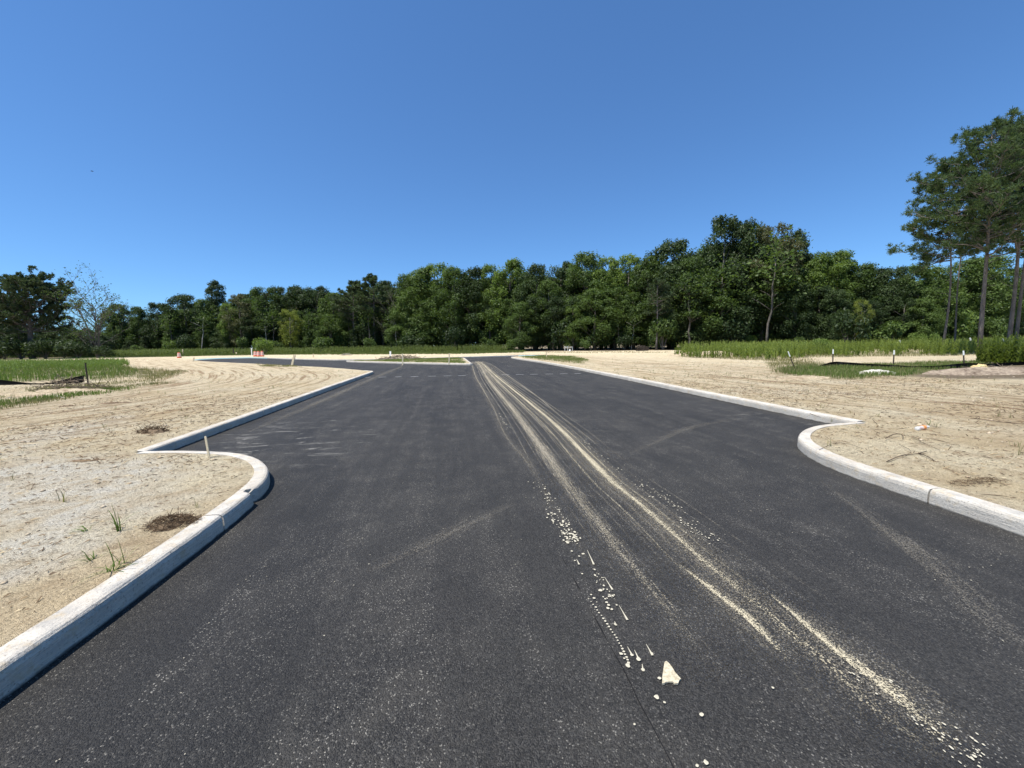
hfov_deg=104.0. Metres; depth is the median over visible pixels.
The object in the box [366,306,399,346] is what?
broadleaf tree
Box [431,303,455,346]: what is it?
broadleaf tree
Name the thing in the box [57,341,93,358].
shrub
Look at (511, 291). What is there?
broadleaf tree
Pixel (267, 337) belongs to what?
broadleaf tree
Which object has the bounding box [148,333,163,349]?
broadleaf tree
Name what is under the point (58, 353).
shrub
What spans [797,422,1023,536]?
kerb
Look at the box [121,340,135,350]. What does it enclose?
broadleaf tree
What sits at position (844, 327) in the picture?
shrub
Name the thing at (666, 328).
shrub
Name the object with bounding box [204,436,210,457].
survey stake
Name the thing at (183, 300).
broadleaf tree
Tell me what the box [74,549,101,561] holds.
grass tuft
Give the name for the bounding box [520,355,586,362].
verge grass
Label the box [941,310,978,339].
shrub
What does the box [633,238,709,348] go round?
broadleaf tree
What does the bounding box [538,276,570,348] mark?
broadleaf tree
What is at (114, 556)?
grass tuft
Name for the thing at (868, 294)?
broadleaf tree
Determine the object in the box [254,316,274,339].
slender tree
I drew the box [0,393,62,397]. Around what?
dirt heap
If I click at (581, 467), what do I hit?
sand streak
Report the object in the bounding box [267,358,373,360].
kerb
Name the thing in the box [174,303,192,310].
broadleaf tree
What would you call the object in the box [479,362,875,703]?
sand streak
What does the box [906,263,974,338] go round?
broadleaf tree
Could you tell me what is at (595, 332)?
broadleaf tree
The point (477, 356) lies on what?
kerb
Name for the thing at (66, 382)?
brush pile
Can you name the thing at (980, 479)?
straw tuft
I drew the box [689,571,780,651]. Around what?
sand streak
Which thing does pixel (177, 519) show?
root tangle
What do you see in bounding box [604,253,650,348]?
broadleaf tree
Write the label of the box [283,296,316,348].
broadleaf tree
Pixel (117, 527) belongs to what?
grass tuft
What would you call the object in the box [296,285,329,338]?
broadleaf tree
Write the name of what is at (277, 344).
shrub
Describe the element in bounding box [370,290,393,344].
broadleaf tree
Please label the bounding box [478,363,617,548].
sand streak
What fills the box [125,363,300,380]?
sparse grass
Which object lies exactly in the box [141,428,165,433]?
soil clump
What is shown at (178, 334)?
broadleaf tree
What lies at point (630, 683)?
asphalt seam
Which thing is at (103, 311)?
sparse tree
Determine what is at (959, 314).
broadleaf tree
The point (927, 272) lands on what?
broadleaf tree
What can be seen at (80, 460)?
soil clump
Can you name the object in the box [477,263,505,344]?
broadleaf tree
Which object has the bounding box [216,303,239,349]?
broadleaf tree
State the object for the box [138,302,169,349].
broadleaf tree
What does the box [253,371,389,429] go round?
sand streak
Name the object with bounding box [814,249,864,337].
broadleaf tree
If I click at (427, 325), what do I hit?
slender tree
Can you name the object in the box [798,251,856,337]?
broadleaf tree
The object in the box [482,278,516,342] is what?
broadleaf tree
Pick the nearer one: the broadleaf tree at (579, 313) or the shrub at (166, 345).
the broadleaf tree at (579, 313)
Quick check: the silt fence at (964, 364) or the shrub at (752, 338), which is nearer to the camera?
the silt fence at (964, 364)
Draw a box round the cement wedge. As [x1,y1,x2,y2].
[662,661,680,684]
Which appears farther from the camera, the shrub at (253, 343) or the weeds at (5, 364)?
the shrub at (253, 343)
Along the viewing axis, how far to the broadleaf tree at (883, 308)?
63.75 m
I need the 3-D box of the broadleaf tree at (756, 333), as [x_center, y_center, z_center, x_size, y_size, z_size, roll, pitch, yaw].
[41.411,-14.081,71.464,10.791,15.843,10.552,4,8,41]
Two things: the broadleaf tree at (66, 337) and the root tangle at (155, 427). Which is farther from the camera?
the broadleaf tree at (66, 337)
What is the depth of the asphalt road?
2.42 m
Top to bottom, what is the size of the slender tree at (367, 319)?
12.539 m
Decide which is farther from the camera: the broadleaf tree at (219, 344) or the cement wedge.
the broadleaf tree at (219, 344)
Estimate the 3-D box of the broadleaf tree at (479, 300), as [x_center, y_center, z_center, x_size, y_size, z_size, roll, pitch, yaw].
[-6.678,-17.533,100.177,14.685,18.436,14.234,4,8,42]
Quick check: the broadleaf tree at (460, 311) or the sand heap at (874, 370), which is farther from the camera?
the broadleaf tree at (460, 311)
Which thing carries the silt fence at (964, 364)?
on the ground at (50, 510)
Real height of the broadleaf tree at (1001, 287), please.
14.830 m
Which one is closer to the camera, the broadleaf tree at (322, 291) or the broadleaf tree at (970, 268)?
the broadleaf tree at (970, 268)
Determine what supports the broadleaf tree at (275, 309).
on the ground at (50, 510)
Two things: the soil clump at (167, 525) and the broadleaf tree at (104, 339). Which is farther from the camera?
the broadleaf tree at (104, 339)
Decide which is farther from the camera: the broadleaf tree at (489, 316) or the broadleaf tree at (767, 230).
the broadleaf tree at (489, 316)
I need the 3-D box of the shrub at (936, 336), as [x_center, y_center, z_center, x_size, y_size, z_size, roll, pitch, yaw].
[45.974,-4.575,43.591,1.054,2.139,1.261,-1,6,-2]
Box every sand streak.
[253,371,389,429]
[379,510,497,565]
[472,365,530,469]
[477,362,674,614]
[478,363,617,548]
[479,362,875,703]
[483,366,584,466]
[483,367,675,563]
[490,369,721,563]
[498,377,809,651]
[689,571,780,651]
[698,577,776,642]
[767,592,956,742]
[778,600,932,729]
[831,489,1010,634]
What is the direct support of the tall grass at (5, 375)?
on the ground at (50, 510)
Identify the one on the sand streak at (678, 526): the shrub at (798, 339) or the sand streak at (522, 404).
the sand streak at (522, 404)
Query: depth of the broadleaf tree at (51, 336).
82.53 m
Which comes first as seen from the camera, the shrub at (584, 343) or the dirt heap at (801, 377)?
the dirt heap at (801, 377)
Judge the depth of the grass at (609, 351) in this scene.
60.07 m
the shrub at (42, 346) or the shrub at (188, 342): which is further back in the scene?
the shrub at (188, 342)
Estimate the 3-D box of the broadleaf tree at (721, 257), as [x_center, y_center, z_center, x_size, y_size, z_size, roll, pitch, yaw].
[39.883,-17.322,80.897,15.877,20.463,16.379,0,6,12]
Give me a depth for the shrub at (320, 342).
96.42 m
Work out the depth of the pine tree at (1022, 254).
35.27 m
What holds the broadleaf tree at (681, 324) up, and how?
on the ground at (50, 510)
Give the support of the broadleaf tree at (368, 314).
on the ground at (50, 510)
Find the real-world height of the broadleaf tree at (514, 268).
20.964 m
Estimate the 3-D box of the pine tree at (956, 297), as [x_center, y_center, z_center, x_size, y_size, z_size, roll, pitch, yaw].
[43.052,-11.070,37.787,5.476,16.730,5.460,-4,6,-26]
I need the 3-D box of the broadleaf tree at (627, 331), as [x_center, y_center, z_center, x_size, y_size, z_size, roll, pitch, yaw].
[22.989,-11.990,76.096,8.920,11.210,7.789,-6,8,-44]
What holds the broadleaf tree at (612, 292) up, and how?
on the ground at (50, 510)
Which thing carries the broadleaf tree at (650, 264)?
on the ground at (50, 510)
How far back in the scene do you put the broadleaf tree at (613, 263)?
78.74 m
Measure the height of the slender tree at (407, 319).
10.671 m
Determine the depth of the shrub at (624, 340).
72.37 m
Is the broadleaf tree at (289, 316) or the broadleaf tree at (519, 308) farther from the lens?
the broadleaf tree at (289, 316)
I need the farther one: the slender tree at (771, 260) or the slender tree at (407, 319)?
the slender tree at (407, 319)
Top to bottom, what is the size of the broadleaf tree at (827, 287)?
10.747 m
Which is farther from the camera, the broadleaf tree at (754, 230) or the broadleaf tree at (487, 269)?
the broadleaf tree at (487, 269)
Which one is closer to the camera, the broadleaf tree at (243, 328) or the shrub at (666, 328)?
the shrub at (666, 328)
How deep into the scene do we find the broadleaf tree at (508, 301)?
86.72 m
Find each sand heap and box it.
[859,369,891,374]
[971,364,986,366]
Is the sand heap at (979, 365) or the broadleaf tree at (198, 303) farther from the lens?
the broadleaf tree at (198, 303)
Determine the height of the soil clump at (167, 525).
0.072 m
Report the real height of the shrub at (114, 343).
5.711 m
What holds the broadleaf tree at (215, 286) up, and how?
on the ground at (50, 510)
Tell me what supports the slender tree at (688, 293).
on the ground at (50, 510)
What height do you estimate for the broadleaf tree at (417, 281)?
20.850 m
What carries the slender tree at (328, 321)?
on the ground at (50, 510)
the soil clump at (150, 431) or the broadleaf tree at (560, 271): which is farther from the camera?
the broadleaf tree at (560, 271)
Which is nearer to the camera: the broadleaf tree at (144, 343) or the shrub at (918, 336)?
the shrub at (918, 336)
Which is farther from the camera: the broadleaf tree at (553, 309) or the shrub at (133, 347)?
the shrub at (133, 347)
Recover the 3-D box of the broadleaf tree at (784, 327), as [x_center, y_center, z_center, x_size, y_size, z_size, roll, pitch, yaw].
[46.998,-11.192,66.027,8.147,10.825,7.873,-4,7,-29]
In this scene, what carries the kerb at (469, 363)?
on the asphalt road
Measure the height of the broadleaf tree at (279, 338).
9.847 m
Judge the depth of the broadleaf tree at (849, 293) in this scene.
65.00 m
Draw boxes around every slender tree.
[155,305,190,342]
[189,303,217,348]
[251,302,286,340]
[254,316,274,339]
[295,308,316,347]
[319,311,337,337]
[356,300,381,337]
[377,303,397,334]
[382,306,403,344]
[396,311,414,330]
[420,316,433,340]
[609,301,628,349]
[624,303,645,349]
[666,259,720,348]
[699,247,757,341]
[737,224,813,343]
[925,272,979,333]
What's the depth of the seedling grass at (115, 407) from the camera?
12.89 m
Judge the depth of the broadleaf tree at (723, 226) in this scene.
71.01 m
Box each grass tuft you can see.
[74,524,92,531]
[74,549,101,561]
[77,553,143,583]
[105,541,138,566]
[109,504,133,531]
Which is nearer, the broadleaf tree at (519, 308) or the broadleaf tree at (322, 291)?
the broadleaf tree at (519, 308)
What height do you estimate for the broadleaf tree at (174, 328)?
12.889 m
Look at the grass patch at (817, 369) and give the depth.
18.16 m
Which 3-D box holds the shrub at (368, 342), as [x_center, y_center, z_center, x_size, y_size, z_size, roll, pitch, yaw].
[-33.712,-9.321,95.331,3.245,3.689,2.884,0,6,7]
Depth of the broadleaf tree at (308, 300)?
110.73 m
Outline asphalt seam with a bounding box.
[563,559,673,767]
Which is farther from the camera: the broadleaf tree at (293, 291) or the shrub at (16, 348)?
the broadleaf tree at (293, 291)
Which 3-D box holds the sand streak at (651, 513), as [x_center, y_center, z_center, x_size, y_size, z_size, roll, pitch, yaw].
[-0.816,-0.406,20.278,0.473,0.001,38.184,-2,6,-7]
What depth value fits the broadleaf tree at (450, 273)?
91.65 m
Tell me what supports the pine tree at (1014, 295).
on the ground at (50, 510)
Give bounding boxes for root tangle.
[134,423,171,433]
[139,506,203,532]
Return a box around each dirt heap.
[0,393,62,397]
[22,388,113,393]
[668,351,732,355]
[776,375,830,379]
[922,366,1023,374]
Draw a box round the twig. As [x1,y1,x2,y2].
[886,451,934,461]
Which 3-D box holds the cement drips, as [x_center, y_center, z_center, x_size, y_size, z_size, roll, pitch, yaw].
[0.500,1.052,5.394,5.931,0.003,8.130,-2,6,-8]
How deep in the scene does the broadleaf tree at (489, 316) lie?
89.22 m
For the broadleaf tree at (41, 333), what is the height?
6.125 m
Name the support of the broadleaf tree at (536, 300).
on the ground at (50, 510)
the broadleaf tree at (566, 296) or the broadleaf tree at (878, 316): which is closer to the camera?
the broadleaf tree at (878, 316)
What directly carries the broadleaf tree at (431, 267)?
on the ground at (50, 510)
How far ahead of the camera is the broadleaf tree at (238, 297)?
106.57 m
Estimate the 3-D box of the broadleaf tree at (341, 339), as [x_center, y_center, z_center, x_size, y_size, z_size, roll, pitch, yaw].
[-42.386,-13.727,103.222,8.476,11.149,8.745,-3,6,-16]
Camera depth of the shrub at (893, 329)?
59.12 m
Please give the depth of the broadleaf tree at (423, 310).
92.89 m
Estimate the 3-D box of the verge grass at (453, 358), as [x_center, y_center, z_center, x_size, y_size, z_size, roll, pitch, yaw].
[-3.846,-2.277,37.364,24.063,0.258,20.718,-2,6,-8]
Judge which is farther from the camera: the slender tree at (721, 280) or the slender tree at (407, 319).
the slender tree at (407, 319)
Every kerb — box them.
[0,451,269,701]
[137,370,372,452]
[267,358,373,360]
[346,358,472,364]
[382,355,517,359]
[511,356,862,423]
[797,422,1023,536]
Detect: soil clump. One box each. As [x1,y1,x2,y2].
[65,458,105,461]
[100,401,131,404]
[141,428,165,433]
[149,521,193,531]
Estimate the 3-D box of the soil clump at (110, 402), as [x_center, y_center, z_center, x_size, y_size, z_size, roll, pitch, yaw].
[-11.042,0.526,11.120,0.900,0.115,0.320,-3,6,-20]
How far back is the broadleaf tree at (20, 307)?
73.86 m
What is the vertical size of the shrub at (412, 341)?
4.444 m
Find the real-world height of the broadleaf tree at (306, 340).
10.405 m
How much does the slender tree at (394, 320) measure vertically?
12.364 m
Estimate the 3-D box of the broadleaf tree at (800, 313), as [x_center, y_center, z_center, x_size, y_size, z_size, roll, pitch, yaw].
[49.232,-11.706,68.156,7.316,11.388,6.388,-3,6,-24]
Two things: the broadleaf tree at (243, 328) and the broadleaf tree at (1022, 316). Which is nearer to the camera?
the broadleaf tree at (1022, 316)
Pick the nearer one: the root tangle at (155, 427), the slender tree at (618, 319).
the root tangle at (155, 427)
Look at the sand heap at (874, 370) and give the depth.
16.43 m
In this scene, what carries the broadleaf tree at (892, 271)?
on the ground at (50, 510)
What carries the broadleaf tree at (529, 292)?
on the ground at (50, 510)
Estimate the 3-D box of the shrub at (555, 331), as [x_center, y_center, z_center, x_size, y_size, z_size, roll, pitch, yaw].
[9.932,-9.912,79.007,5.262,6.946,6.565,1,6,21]
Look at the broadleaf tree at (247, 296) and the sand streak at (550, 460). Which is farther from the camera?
the broadleaf tree at (247, 296)
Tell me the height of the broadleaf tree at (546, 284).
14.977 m
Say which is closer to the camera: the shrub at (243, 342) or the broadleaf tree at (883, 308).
the broadleaf tree at (883, 308)
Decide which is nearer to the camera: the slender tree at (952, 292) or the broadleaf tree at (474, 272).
the slender tree at (952, 292)
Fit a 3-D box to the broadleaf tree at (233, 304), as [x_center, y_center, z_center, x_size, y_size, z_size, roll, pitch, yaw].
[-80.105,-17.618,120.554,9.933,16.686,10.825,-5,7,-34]
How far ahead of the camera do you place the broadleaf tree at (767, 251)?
75.82 m
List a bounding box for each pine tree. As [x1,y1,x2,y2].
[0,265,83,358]
[328,280,379,344]
[347,273,391,338]
[642,278,676,349]
[885,155,1008,347]
[899,106,1023,351]
[929,170,1003,347]
[949,121,1023,340]
[964,140,1023,340]
[992,156,1023,259]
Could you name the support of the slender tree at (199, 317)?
on the ground at (50, 510)
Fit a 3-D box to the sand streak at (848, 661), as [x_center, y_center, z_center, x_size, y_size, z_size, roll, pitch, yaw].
[1.704,1.373,2.053,0.160,0.001,1.041,-1,6,-3]
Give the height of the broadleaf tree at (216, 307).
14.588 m
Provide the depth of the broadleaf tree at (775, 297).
66.93 m
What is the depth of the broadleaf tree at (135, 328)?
112.88 m
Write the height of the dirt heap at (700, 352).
0.550 m
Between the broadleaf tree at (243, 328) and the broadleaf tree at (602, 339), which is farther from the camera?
the broadleaf tree at (243, 328)
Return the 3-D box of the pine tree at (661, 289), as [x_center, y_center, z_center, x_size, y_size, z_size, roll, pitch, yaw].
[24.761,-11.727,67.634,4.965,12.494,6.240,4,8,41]
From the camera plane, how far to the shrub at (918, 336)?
56.12 m
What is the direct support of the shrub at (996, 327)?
on the ground at (50, 510)
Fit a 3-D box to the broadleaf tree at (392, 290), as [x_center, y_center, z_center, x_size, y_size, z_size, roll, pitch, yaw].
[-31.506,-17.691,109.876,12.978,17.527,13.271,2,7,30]
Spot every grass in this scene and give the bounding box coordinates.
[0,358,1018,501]
[0,361,137,381]
[0,379,178,408]
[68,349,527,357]
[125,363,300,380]
[350,357,463,362]
[360,355,587,362]
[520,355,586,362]
[552,351,668,352]
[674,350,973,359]
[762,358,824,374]
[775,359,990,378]
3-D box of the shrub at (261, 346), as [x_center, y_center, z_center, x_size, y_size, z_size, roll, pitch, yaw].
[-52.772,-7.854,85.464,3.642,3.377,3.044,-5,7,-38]
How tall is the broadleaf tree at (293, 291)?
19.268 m
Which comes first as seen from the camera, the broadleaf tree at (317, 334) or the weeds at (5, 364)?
the weeds at (5, 364)
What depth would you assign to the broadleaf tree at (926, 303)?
59.32 m
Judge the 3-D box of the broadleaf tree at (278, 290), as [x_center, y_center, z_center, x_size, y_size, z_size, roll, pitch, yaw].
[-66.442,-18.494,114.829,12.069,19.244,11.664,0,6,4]
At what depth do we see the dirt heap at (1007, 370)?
15.43 m
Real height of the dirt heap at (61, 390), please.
0.210 m
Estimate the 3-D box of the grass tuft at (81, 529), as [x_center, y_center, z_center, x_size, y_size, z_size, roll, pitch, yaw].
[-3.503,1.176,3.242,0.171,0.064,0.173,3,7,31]
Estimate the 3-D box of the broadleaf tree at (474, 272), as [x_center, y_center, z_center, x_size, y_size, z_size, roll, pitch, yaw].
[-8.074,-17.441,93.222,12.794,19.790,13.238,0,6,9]
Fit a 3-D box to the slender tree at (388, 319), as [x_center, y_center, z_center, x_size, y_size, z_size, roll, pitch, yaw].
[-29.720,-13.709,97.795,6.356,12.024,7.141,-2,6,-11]
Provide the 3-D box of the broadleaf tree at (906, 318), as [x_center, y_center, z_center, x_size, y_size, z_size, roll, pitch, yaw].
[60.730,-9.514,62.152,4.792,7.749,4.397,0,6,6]
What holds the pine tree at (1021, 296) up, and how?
on the ground at (50, 510)
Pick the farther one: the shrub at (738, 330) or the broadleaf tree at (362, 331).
the broadleaf tree at (362, 331)
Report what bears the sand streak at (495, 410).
on the asphalt road
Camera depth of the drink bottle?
6.35 m
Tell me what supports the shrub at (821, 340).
on the ground at (50, 510)
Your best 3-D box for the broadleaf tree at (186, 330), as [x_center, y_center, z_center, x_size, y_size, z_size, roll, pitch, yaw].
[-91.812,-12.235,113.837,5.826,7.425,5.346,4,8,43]
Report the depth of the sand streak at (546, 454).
5.13 m
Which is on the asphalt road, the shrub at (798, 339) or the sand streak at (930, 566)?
the sand streak at (930, 566)
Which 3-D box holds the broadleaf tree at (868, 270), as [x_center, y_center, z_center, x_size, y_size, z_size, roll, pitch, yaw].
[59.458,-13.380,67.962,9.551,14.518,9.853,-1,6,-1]
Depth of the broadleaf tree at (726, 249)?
75.41 m
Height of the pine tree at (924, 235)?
17.255 m
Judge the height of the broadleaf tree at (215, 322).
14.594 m
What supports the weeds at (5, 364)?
on the ground at (50, 510)
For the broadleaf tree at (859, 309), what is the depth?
57.81 m
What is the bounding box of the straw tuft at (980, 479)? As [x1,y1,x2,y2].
[948,475,1007,486]
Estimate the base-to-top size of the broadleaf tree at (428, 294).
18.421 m
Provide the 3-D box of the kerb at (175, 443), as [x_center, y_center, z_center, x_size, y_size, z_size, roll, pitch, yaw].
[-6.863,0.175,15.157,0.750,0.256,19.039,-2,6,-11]
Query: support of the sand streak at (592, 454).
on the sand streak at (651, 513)
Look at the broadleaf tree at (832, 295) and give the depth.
62.83 m
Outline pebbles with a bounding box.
[0,366,1023,616]
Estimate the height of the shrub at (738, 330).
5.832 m
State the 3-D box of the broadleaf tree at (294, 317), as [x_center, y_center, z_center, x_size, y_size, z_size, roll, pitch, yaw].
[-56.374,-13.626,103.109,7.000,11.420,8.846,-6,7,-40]
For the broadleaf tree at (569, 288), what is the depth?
86.88 m
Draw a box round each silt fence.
[0,363,88,384]
[788,349,1023,368]
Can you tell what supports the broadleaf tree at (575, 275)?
on the ground at (50, 510)
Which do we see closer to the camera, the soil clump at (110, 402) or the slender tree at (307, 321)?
the soil clump at (110, 402)
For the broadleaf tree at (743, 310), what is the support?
on the ground at (50, 510)
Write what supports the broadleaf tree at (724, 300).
on the ground at (50, 510)
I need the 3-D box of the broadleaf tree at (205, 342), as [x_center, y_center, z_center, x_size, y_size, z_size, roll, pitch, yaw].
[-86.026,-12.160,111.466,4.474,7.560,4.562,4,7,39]
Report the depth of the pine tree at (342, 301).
99.89 m
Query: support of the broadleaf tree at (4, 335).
on the ground at (50, 510)
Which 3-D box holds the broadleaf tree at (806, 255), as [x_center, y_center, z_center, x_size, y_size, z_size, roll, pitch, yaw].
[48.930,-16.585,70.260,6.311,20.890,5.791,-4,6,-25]
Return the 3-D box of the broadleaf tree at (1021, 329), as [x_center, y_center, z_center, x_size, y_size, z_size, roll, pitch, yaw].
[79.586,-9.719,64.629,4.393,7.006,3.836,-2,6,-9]
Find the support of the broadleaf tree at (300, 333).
on the ground at (50, 510)
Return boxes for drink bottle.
[914,425,929,429]
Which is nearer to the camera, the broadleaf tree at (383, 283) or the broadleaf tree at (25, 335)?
the broadleaf tree at (25, 335)
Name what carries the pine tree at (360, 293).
on the ground at (50, 510)
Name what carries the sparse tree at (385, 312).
on the ground at (50, 510)
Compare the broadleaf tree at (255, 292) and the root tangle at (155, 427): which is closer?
the root tangle at (155, 427)
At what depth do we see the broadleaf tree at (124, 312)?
113.44 m
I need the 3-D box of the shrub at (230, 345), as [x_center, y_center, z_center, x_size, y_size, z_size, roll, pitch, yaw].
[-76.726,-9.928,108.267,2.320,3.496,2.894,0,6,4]
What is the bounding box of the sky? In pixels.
[0,0,1023,359]
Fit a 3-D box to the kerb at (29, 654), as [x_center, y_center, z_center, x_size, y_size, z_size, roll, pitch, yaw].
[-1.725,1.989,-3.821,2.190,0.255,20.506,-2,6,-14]
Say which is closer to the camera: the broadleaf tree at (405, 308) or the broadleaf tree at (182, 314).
the broadleaf tree at (405, 308)
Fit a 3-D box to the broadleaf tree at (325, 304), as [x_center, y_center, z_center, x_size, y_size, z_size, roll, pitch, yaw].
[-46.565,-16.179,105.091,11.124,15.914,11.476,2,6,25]
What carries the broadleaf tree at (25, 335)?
on the ground at (50, 510)
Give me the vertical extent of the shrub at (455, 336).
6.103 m
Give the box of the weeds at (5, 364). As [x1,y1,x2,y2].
[0,356,129,372]
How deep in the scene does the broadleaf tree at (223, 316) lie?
116.46 m
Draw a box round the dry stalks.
[0,360,166,381]
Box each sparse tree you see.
[41,260,133,357]
[371,283,402,341]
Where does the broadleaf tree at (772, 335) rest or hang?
on the ground at (50, 510)
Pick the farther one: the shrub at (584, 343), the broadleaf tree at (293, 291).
the broadleaf tree at (293, 291)
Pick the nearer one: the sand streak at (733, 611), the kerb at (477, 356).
the sand streak at (733, 611)
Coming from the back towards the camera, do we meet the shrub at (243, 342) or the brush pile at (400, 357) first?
the shrub at (243, 342)
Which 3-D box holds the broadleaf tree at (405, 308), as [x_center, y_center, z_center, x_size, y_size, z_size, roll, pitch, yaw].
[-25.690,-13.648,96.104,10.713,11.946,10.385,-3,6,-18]
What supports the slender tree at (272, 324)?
on the ground at (50, 510)
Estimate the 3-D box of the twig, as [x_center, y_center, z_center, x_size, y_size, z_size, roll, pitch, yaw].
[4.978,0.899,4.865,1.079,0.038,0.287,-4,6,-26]
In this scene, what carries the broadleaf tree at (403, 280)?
on the ground at (50, 510)
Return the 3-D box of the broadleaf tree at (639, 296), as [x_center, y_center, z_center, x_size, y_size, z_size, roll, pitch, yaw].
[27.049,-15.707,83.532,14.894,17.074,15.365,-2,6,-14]
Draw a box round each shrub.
[0,336,24,358]
[0,337,41,358]
[20,337,59,358]
[46,339,82,358]
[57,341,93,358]
[91,345,111,357]
[97,335,119,349]
[130,345,143,349]
[162,340,176,349]
[174,334,196,349]
[223,342,233,349]
[236,336,250,348]
[252,337,265,348]
[255,339,274,353]
[269,341,283,349]
[311,337,333,349]
[363,337,376,348]
[398,333,424,348]
[443,325,466,347]
[550,317,575,349]
[580,339,589,350]
[616,333,634,349]
[648,316,678,349]
[692,322,710,346]
[714,315,753,342]
[744,334,757,342]
[794,336,805,343]
[813,338,833,350]
[828,307,872,342]
[865,320,909,341]
[907,332,928,342]
[927,333,942,347]
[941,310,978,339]
[976,315,1007,338]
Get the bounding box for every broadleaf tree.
[0,331,16,357]
[1,328,38,357]
[33,330,60,357]
[43,328,79,356]
[62,332,93,355]
[84,333,112,355]
[91,311,129,350]
[102,303,139,347]
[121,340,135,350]
[123,306,148,346]
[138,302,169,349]
[140,336,151,349]
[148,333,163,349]
[155,293,209,348]
[160,310,188,348]
[162,331,181,347]
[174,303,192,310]
[176,309,195,347]
[179,328,197,348]
[188,298,218,348]
[192,306,220,347]
[192,327,211,347]
[204,280,231,337]
[207,305,231,341]
[208,324,236,348]
[213,306,239,338]
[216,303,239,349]
[218,293,261,349]
[225,294,254,309]
[227,298,252,322]
[233,317,263,348]
[239,286,279,339]
[248,316,278,343]
[256,285,294,346]
[268,297,285,346]
[272,300,303,346]
[273,317,289,347]
[276,285,314,348]
[277,308,304,347]
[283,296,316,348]
[285,310,311,348]
[293,294,335,339]
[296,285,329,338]
[298,312,328,348]
[312,314,351,348]
[313,292,355,346]
[329,310,364,347]
[345,292,375,331]
[348,311,378,348]
[356,294,384,345]
[365,280,406,313]
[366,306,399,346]
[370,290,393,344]
[377,288,400,345]
[383,303,421,347]
[390,273,425,346]
[395,266,445,346]
[408,303,447,347]
[410,262,455,344]
[413,278,449,324]
[424,263,477,347]
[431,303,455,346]
[448,265,505,344]
[448,300,482,344]
[462,276,495,346]
[469,293,508,347]
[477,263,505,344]
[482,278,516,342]
[485,257,526,349]
[497,294,526,349]
[501,301,539,349]
[506,276,534,349]
[510,263,554,349]
[512,293,557,350]
[525,277,568,349]
[526,280,547,348]
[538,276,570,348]
[538,296,572,350]
[542,261,581,348]
[553,280,584,348]
[555,305,588,350]
[558,250,620,349]
[558,295,597,349]
[560,276,593,314]
[565,288,626,349]
[582,274,612,348]
[583,256,632,349]
[596,287,632,349]
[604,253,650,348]
[613,292,651,349]
[616,273,661,347]
[619,255,671,347]
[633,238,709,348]
[633,285,682,348]
[646,274,720,348]
[666,255,714,335]
[668,273,741,345]
[690,267,764,344]
[695,214,758,342]
[701,244,731,340]
[702,242,761,273]
[718,258,774,343]
[723,216,780,339]
[729,250,787,342]
[735,263,804,341]
[747,221,805,340]
[750,242,777,341]
[756,271,810,341]
[767,283,828,343]
[772,228,813,325]
[779,282,822,340]
[793,284,852,340]
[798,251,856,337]
[813,289,856,342]
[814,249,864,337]
[823,288,867,339]
[838,261,893,340]
[848,299,889,339]
[850,298,875,341]
[851,266,906,338]
[865,265,925,340]
[869,306,893,342]
[884,297,927,339]
[889,262,954,340]
[895,298,951,340]
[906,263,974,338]
[918,296,973,338]
[941,256,1011,341]
[957,254,1023,338]
[958,300,984,338]
[993,264,1023,336]
[998,303,1023,333]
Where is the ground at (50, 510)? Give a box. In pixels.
[0,344,1023,646]
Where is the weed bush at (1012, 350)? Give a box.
[974,332,1023,363]
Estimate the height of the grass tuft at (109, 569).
0.114 m
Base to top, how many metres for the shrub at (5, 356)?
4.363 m
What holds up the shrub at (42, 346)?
on the ground at (50, 510)
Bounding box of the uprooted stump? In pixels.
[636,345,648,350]
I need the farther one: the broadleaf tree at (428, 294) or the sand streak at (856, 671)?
the broadleaf tree at (428, 294)
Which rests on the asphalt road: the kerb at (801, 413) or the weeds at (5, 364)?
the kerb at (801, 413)
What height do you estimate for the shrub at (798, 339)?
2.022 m
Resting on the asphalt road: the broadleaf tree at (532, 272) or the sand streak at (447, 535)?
the sand streak at (447, 535)
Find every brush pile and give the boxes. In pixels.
[26,373,113,391]
[376,354,425,359]
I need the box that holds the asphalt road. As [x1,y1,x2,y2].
[0,356,1023,767]
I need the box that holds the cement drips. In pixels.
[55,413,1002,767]
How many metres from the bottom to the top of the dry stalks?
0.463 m

